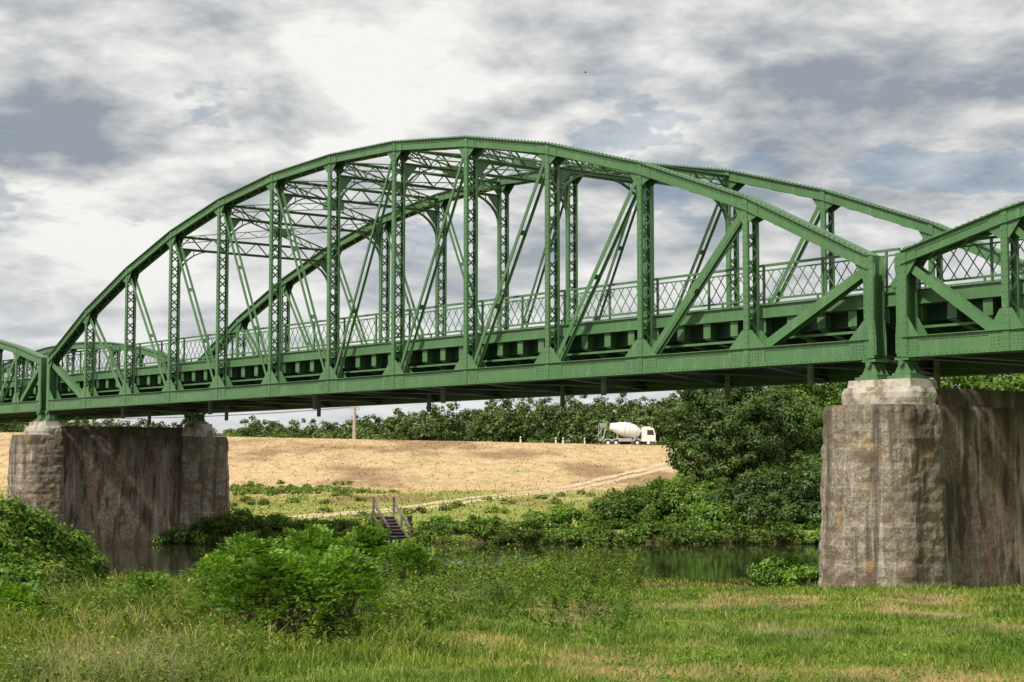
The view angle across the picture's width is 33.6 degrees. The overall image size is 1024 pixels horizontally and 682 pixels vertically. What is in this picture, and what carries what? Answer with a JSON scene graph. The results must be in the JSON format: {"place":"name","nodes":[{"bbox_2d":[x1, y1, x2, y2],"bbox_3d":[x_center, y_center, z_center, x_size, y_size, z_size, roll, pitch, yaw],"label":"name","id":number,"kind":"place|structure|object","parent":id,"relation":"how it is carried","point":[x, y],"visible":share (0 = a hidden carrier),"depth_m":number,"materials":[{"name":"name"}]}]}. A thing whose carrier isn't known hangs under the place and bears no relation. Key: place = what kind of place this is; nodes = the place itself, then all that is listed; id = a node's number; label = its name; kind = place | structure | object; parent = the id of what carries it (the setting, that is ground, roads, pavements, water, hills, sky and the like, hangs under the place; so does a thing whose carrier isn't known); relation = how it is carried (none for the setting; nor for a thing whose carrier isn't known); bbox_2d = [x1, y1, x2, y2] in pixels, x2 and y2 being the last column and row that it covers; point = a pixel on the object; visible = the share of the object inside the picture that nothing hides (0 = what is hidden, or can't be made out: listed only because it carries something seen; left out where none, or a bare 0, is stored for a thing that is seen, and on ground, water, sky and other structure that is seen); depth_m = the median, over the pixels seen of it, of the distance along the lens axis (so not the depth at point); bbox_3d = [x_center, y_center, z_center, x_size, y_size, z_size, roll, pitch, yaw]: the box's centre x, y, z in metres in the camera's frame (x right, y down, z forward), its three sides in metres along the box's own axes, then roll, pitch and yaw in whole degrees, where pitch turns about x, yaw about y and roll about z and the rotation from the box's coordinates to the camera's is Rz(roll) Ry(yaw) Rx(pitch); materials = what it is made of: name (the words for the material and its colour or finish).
{"place":"outdoors","nodes":[
{"label":"outdoors","id":0,"kind":"place"},
{"bbox_2d":[91,542,818,581],"bbox_3d":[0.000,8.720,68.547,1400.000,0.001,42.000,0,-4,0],"label":"river water","id":1,"kind":"structure","parent":0,"point":[705,561],"depth_m":70.47,"materials":[{"name":"green liquid"}]},
{"bbox_2d":[265,461,671,517],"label":"dirt track","id":2,"kind":"structure","parent":0,"point":[548,491],"depth_m":165.97,"materials":[{"name":"beige soil"}]},
{"bbox_2d":[0,432,1023,681],"bbox_3d":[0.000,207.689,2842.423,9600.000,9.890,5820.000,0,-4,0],"label":"ground","id":3,"kind":"structure","parent":0,"point":[512,462],"depth_m":190.90,"materials":[{"name":"beige soil"}]},
{"bbox_2d":[0,547,51,595],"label":"riverside shrub","id":4,"kind":"object","parent":3,"relation":"on","point":[13,568],"visible":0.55,"depth_m":30.60,"materials":[{"name":"green plant"}]},
{"bbox_2d":[0,495,56,568],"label":"riverside shrub","id":5,"kind":"object","parent":3,"relation":"on","point":[10,515],"visible":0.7,"depth_m":34.69,"materials":[{"name":"green plant"}]},
{"bbox_2d":[0,580,73,622],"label":"sumac bush","id":6,"kind":"object","parent":3,"relation":"on","point":[24,593],"visible":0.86,"depth_m":25.63,"materials":[{"name":"green plant"}]},
{"bbox_2d":[0,497,94,575],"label":"riverside shrub","id":7,"kind":"object","parent":3,"relation":"on","point":[50,534],"visible":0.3,"depth_m":35.66,"materials":[{"name":"green plant"}]},
{"bbox_2d":[28,556,91,591],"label":"riverside shrub","id":8,"kind":"object","parent":3,"relation":"on","point":[76,572],"visible":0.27,"depth_m":33.46,"materials":[{"name":"green plant"}]},
{"bbox_2d":[37,522,102,585],"bbox_3d":[-10.100,4.744,36.699,2.270,1.644,2.009,0,-4,0],"label":"riverside shrub","id":9,"kind":"object","parent":3,"relation":"on","point":[77,546],"visible":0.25,"depth_m":36.64,"materials":[{"name":"green plant"}]},
{"bbox_2d":[85,545,110,581],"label":"riverside shrub","id":10,"kind":"object","parent":3,"relation":"on","point":[97,559],"visible":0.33,"depth_m":38.48,"materials":[{"name":"green plant"}]},
{"bbox_2d":[6,421,229,545],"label":"bridge pier","id":11,"kind":"structure","parent":3,"relation":"on","point":[111,485],"depth_m":79.19,"materials":[{"name":"stone"}]},
{"bbox_2d":[0,340,194,428],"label":"approach span bridge","id":12,"kind":"structure","parent":11,"relation":"on","point":[23,400],"depth_m":82.88,"materials":[{"name":"green paint"}]},
{"bbox_2d":[25,613,210,652],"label":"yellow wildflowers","id":13,"kind":"object","parent":3,"relation":"on","point":[124,624],"visible":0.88,"depth_m":21.41,"materials":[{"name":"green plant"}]},
{"bbox_2d":[113,571,176,599],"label":"sumac bush","id":14,"kind":"object","parent":3,"relation":"on","point":[140,577],"visible":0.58,"depth_m":29.66,"materials":[{"name":"green plant"}]},
{"bbox_2d":[177,553,247,587],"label":"sumac bush","id":15,"kind":"object","parent":3,"relation":"on","point":[206,564],"visible":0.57,"depth_m":34.58,"materials":[{"name":"green plant"}]},
{"bbox_2d":[174,571,273,632],"bbox_3d":[-4.147,3.807,24.282,1.614,1.066,1.455,-2,-5,31],"label":"sumac bush","id":16,"kind":"object","parent":3,"relation":"on","point":[208,591],"visible":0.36,"depth_m":24.06,"materials":[{"name":"green plant"}]},
{"bbox_2d":[110,407,359,438],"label":"utility pole","id":17,"kind":"object","parent":3,"relation":"on","point":[354,409],"visible":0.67,"depth_m":257.80,"materials":[{"name":"brown wood"}]},
{"bbox_2d":[199,531,296,578],"bbox_3d":[-5.831,4.942,37.574,2.475,1.472,2.759,0,-4,0],"label":"sumac bush","id":18,"kind":"object","parent":3,"relation":"on","point":[242,545],"visible":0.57,"depth_m":37.56,"materials":[{"name":"green plant"}]},
{"bbox_2d":[193,548,353,643],"bbox_3d":[-3.222,3.519,23.186,2.241,1.356,2.143,0,-4,0],"label":"sumac bush","id":19,"kind":"object","parent":3,"relation":"on","point":[271,576],"visible":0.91,"depth_m":22.85,"materials":[{"name":"green plant"}]},
{"bbox_2d":[0,565,580,681],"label":"meadow weeds","id":20,"kind":"object","parent":3,"relation":"on","point":[84,667],"visible":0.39,"depth_m":20.96,"materials":[{"name":"green plant"}]},
{"bbox_2d":[243,547,363,623],"bbox_3d":[-3.167,3.793,25.919,2.099,1.328,1.926,0,-4,0],"label":"sumac bush","id":21,"kind":"object","parent":3,"relation":"on","point":[302,554],"visible":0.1,"depth_m":25.73,"materials":[{"name":"green plant"}]},
{"bbox_2d":[273,523,385,574],"bbox_3d":[-4.647,5.016,39.592,3.052,1.566,2.774,-2,-5,22],"label":"sumac bush","id":22,"kind":"object","parent":3,"relation":"on","point":[313,537],"visible":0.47,"depth_m":39.50,"materials":[{"name":"green plant"}]},
{"bbox_2d":[273,545,401,640],"bbox_3d":[-2.497,3.587,23.868,1.909,1.468,1.867,0,-4,0],"label":"sumac bush","id":23,"kind":"object","parent":3,"relation":"on","point":[341,571],"visible":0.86,"depth_m":23.63,"materials":[{"name":"green plant"}]},
{"bbox_2d":[0,390,744,444],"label":"distant forest","id":24,"kind":"object","parent":3,"relation":"on","point":[507,425],"visible":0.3,"depth_m":346.51,"materials":[{"name":"green plant"}]},
{"bbox_2d":[332,520,421,574],"bbox_3d":[-3.451,5.287,41.915,2.717,1.723,2.794,0,-4,0],"label":"sumac bush","id":25,"kind":"object","parent":3,"relation":"on","point":[367,535],"visible":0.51,"depth_m":41.52,"materials":[{"name":"green plant"}]},
{"bbox_2d":[372,497,410,542],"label":"wooden stairs","id":26,"kind":"structure","parent":3,"relation":"on","point":[393,525],"depth_m":81.47,"materials":[{"name":"grey wood"}]},
{"bbox_2d":[0,432,792,528],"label":"field grass","id":27,"kind":"structure","parent":3,"relation":"on","point":[427,505],"depth_m":156.36,"materials":[{"name":"plant"}]},
{"bbox_2d":[0,560,800,638],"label":"riverbank weeds","id":28,"kind":"object","parent":3,"relation":"on","point":[95,604],"visible":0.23,"depth_m":28.45,"materials":[{"name":"green plant"}]},
{"bbox_2d":[365,539,446,585],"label":"sumac bush","id":29,"kind":"object","parent":3,"relation":"on","point":[417,553],"visible":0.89,"depth_m":37.55,"materials":[{"name":"green plant"}]},
{"bbox_2d":[407,516,412,527],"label":"mooring bollard","id":30,"kind":"object","parent":3,"relation":"on","point":[409,518],"visible":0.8,"depth_m":85.46,"materials":[{"name":"metal"}]},
{"bbox_2d":[224,502,598,530],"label":"bank bushes","id":31,"kind":"object","parent":3,"relation":"on","point":[561,515],"visible":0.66,"depth_m":83.12,"materials":[{"name":"green plant"}]},
{"bbox_2d":[229,480,595,522],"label":"field undergrowth","id":32,"kind":"object","parent":3,"relation":"on","point":[250,487],"visible":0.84,"depth_m":145.44,"materials":[{"name":"green plant"}]},
{"bbox_2d":[219,431,676,444],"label":"dyke hedge","id":33,"kind":"object","parent":3,"relation":"on","point":[239,434],"visible":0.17,"depth_m":295.19,"materials":[{"name":"green plant"}]},
{"bbox_2d":[421,561,490,578],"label":"riverside shrub","id":34,"kind":"object","parent":3,"relation":"on","point":[454,567],"visible":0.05,"depth_m":41.31,"materials":[{"name":"green plant"}]},
{"bbox_2d":[150,512,820,543],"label":"bank undergrowth","id":35,"kind":"object","parent":3,"relation":"on","point":[675,532],"visible":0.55,"depth_m":80.64,"materials":[{"name":"green plant"}]},
{"bbox_2d":[477,560,514,575],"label":"riverside shrub","id":36,"kind":"object","parent":3,"relation":"on","point":[497,567],"visible":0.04,"depth_m":45.18,"materials":[{"name":"green plant"}]},
{"bbox_2d":[0,566,1023,681],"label":"foreground grass","id":37,"kind":"structure","parent":3,"relation":"on","point":[387,650],"depth_m":23.03,"materials":[{"name":"green plant"}]},
{"bbox_2d":[386,552,637,635],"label":"tall weeds","id":38,"kind":"object","parent":3,"relation":"on","point":[563,602],"visible":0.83,"depth_m":29.48,"materials":[{"name":"green plant"}]},
{"bbox_2d":[375,531,648,588],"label":"tall weeds","id":39,"kind":"object","parent":3,"relation":"on","point":[580,557],"visible":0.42,"depth_m":37.79,"materials":[{"name":"green plant"}]},
{"bbox_2d":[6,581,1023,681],"bbox_3d":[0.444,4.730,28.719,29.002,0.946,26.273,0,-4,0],"label":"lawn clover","id":40,"kind":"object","parent":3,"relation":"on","point":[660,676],"visible":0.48,"depth_m":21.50,"materials":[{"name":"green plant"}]},
{"bbox_2d":[501,556,573,579],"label":"riverside shrub","id":41,"kind":"object","parent":3,"relation":"on","point":[524,569],"visible":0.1,"depth_m":43.37,"materials":[{"name":"green plant"}]},
{"bbox_2d":[557,562,599,581],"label":"riverside shrub","id":42,"kind":"object","parent":3,"relation":"on","point":[586,568],"visible":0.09,"depth_m":42.45,"materials":[{"name":"green plant"}]},
{"bbox_2d":[581,569,636,587],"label":"riverside shrub","id":43,"kind":"object","parent":3,"relation":"on","point":[627,578],"visible":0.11,"depth_m":41.45,"materials":[{"name":"green plant"}]},
{"bbox_2d":[586,487,664,528],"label":"willow shrub","id":44,"kind":"object","parent":3,"relation":"on","point":[616,504],"visible":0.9,"depth_m":83.90,"materials":[{"name":"green plant"}]},
{"bbox_2d":[597,422,656,444],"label":"concrete mixer truck","id":45,"kind":"object","parent":3,"relation":"on","point":[629,431],"visible":0.91,"depth_m":277.67,"materials":[{"name":"white metal"}]},
{"bbox_2d":[619,476,693,523],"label":"willow shrub","id":46,"kind":"object","parent":3,"relation":"on","point":[671,491],"visible":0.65,"depth_m":84.74,"materials":[{"name":"green plant"}]},
{"bbox_2d":[638,473,687,490],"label":"willow shrub","id":47,"kind":"object","parent":3,"relation":"on","point":[674,476],"visible":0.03,"depth_m":89.46,"materials":[{"name":"green plant"}]},
{"bbox_2d":[657,475,729,523],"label":"willow shrub","id":48,"kind":"object","parent":3,"relation":"on","point":[698,491],"visible":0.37,"depth_m":84.86,"materials":[{"name":"green plant"}]},
{"bbox_2d":[680,496,748,529],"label":"willow shrub","id":49,"kind":"object","parent":3,"relation":"on","point":[703,510],"visible":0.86,"depth_m":82.33,"materials":[{"name":"green plant"}]},
{"bbox_2d":[658,386,785,486],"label":"willow tree","id":50,"kind":"object","parent":3,"relation":"on","point":[704,450],"visible":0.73,"depth_m":92.32,"materials":[{"name":"green plant"}]},
{"bbox_2d":[698,475,786,525],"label":"willow shrub","id":51,"kind":"object","parent":3,"relation":"on","point":[746,497],"visible":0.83,"depth_m":82.58,"materials":[{"name":"green plant"}]},
{"bbox_2d":[738,466,820,524],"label":"willow shrub","id":52,"kind":"object","parent":3,"relation":"on","point":[766,473],"visible":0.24,"depth_m":83.99,"materials":[{"name":"green plant"}]},
{"bbox_2d":[737,385,825,472],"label":"willow tree","id":53,"kind":"object","parent":3,"relation":"on","point":[792,418],"visible":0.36,"depth_m":95.44,"materials":[{"name":"green plant"}]},
{"bbox_2d":[745,552,817,587],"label":"riverside shrub","id":54,"kind":"object","parent":3,"relation":"on","point":[776,566],"visible":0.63,"depth_m":48.35,"materials":[{"name":"green plant"}]},
{"bbox_2d":[762,461,821,529],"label":"willow shrub","id":55,"kind":"object","parent":3,"relation":"on","point":[803,481],"visible":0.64,"depth_m":82.59,"materials":[{"name":"green plant"}]},
{"bbox_2d":[780,563,818,587],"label":"riverside shrub","id":56,"kind":"object","parent":3,"relation":"on","point":[808,573],"visible":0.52,"depth_m":45.52,"materials":[{"name":"green plant"}]},
{"bbox_2d":[758,383,842,465],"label":"poplar tree","id":57,"kind":"object","parent":3,"relation":"on","point":[827,395],"visible":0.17,"depth_m":110.43,"materials":[{"name":"green plant"}]},
{"bbox_2d":[799,454,821,513],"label":"willow shrub","id":58,"kind":"object","parent":3,"relation":"on","point":[813,459],"visible":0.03,"depth_m":85.39,"materials":[{"name":"green plant"}]},
{"bbox_2d":[817,382,847,402],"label":"poplar tree","id":59,"kind":"object","parent":3,"relation":"on","point":[844,384],"visible":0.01,"depth_m":116.49,"materials":[{"name":"green plant"}]},
{"bbox_2d":[818,378,1023,588],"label":"bridge pier","id":60,"kind":"structure","parent":3,"relation":"on","point":[922,481],"depth_m":38.92,"materials":[{"name":"stone"}]},
{"bbox_2d":[41,135,1023,423],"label":"truss bridge","id":61,"kind":"structure","parent":60,"relation":"on","point":[837,333],"depth_m":54.84,"materials":[{"name":"green paint"}]},
{"bbox_2d":[887,201,1023,378],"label":"approach span bridge","id":62,"kind":"structure","parent":60,"relation":"on","point":[993,309],"depth_m":38.62,"materials":[{"name":"green paint"}]},
{"bbox_2d":[929,375,1020,390],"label":"poplar tree","id":63,"kind":"object","parent":3,"relation":"on","point":[971,382],"visible":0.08,"depth_m":106.46,"materials":[{"name":"green plant"}]},
{"bbox_2d":[958,373,1023,390],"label":"poplar tree","id":64,"kind":"object","parent":3,"relation":"on","point":[991,378],"visible":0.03,"depth_m":109.61,"materials":[{"name":"green plant"}]},
{"bbox_2d":[1006,373,1023,390],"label":"poplar tree","id":65,"kind":"object","parent":3,"relation":"on","point":[1018,386],"visible":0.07,"depth_m":106.94,"materials":[{"name":"green plant"}]},
{"bbox_2d":[0,0,1023,441],"label":"sky","id":66,"kind":"structure","parent":0,"point":[121,121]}
]}

